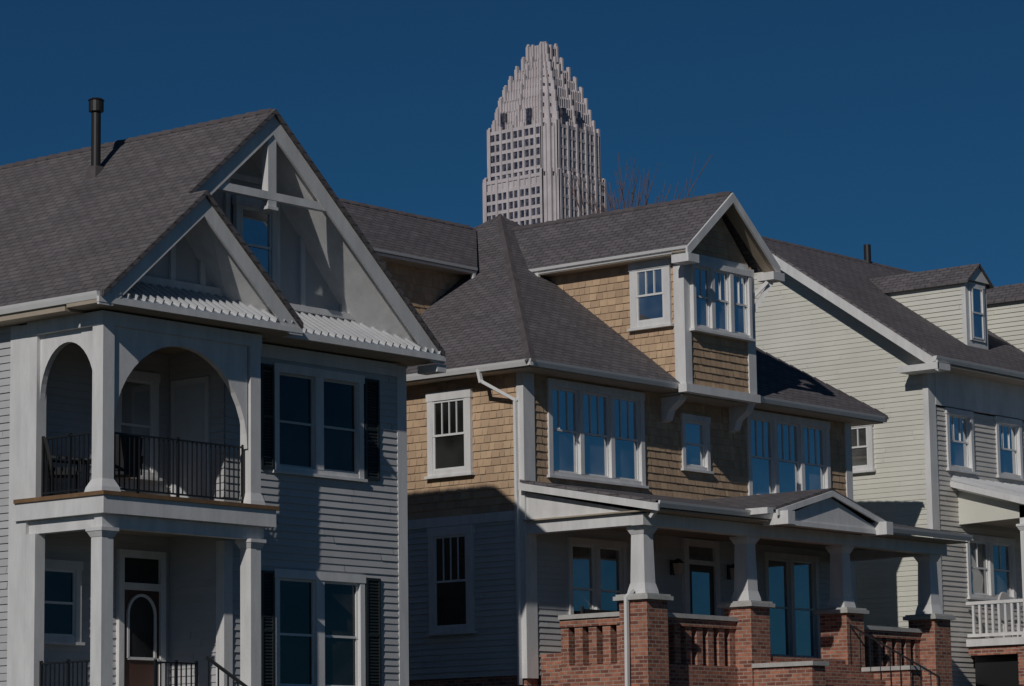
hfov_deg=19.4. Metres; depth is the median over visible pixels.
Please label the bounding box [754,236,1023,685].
cream house
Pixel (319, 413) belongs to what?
window
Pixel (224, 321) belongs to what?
gray house
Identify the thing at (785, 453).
window
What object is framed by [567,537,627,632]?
window
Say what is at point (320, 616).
window
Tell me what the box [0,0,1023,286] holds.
sky
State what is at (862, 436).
window
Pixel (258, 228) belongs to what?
window
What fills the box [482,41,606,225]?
skyscraper
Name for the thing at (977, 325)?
window
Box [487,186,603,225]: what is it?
window
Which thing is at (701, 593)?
door
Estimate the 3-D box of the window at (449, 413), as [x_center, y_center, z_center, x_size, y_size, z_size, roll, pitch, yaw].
[-1.328,1.921,63.455,1.300,1.835,0.133,-8,-11,39]
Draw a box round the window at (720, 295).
[689,260,755,341]
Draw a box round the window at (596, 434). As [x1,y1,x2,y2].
[544,378,648,488]
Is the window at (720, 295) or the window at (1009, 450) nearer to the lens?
the window at (720, 295)
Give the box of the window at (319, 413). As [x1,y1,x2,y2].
[272,362,367,481]
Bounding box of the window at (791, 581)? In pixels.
[763,551,820,657]
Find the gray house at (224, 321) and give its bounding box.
[0,97,445,685]
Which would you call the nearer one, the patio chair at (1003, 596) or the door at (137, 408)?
the door at (137, 408)
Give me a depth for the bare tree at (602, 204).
116.32 m
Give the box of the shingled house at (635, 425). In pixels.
[339,191,972,685]
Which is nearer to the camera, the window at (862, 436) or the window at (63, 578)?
the window at (63, 578)
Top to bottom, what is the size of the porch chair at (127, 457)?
1.090 m
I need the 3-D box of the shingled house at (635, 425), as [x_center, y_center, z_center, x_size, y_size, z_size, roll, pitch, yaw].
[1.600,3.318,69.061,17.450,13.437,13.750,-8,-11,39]
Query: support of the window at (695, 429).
in the shingled house at (635, 425)
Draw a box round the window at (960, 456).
[944,407,977,474]
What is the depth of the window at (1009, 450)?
77.77 m
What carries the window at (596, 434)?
in the shingled house at (635, 425)
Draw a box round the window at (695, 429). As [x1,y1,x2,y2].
[677,413,713,473]
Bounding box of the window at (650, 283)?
[627,258,673,331]
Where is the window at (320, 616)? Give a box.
[273,568,365,685]
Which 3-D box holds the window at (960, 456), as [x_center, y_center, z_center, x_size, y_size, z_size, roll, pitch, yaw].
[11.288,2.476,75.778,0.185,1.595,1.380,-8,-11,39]
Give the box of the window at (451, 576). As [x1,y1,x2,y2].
[426,525,476,635]
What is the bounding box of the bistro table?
[72,458,91,485]
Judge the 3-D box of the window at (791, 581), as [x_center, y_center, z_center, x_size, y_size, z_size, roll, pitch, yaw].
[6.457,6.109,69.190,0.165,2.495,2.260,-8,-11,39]
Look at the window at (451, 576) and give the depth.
62.99 m
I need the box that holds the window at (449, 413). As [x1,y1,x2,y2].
[424,388,474,479]
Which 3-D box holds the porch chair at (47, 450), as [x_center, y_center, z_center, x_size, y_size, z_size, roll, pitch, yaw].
[-7.707,2.130,51.277,0.655,1.090,0.610,1,-9,-12]
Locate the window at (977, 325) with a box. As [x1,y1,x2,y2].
[968,282,985,342]
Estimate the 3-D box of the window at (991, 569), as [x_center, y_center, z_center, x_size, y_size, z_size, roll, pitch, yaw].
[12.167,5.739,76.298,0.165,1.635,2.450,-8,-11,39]
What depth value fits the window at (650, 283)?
66.32 m
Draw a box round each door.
[114,370,161,481]
[115,549,165,685]
[171,376,209,499]
[681,538,720,615]
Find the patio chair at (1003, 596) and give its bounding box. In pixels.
[997,592,1023,637]
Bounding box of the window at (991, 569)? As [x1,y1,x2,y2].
[965,534,1016,600]
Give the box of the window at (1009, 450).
[993,416,1023,480]
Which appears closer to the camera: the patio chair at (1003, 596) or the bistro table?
the bistro table
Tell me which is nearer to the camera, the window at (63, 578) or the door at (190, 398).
the window at (63, 578)
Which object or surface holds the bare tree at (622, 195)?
on the ground
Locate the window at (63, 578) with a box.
[44,559,84,645]
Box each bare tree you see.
[568,152,711,214]
[589,192,635,212]
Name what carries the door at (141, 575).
in the gray house at (224, 321)
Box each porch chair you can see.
[43,437,80,495]
[115,435,142,492]
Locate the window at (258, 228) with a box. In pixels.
[232,195,278,286]
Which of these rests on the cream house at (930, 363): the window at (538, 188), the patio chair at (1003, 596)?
the patio chair at (1003, 596)
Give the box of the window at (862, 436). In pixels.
[851,424,875,473]
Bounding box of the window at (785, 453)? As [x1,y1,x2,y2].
[744,410,830,495]

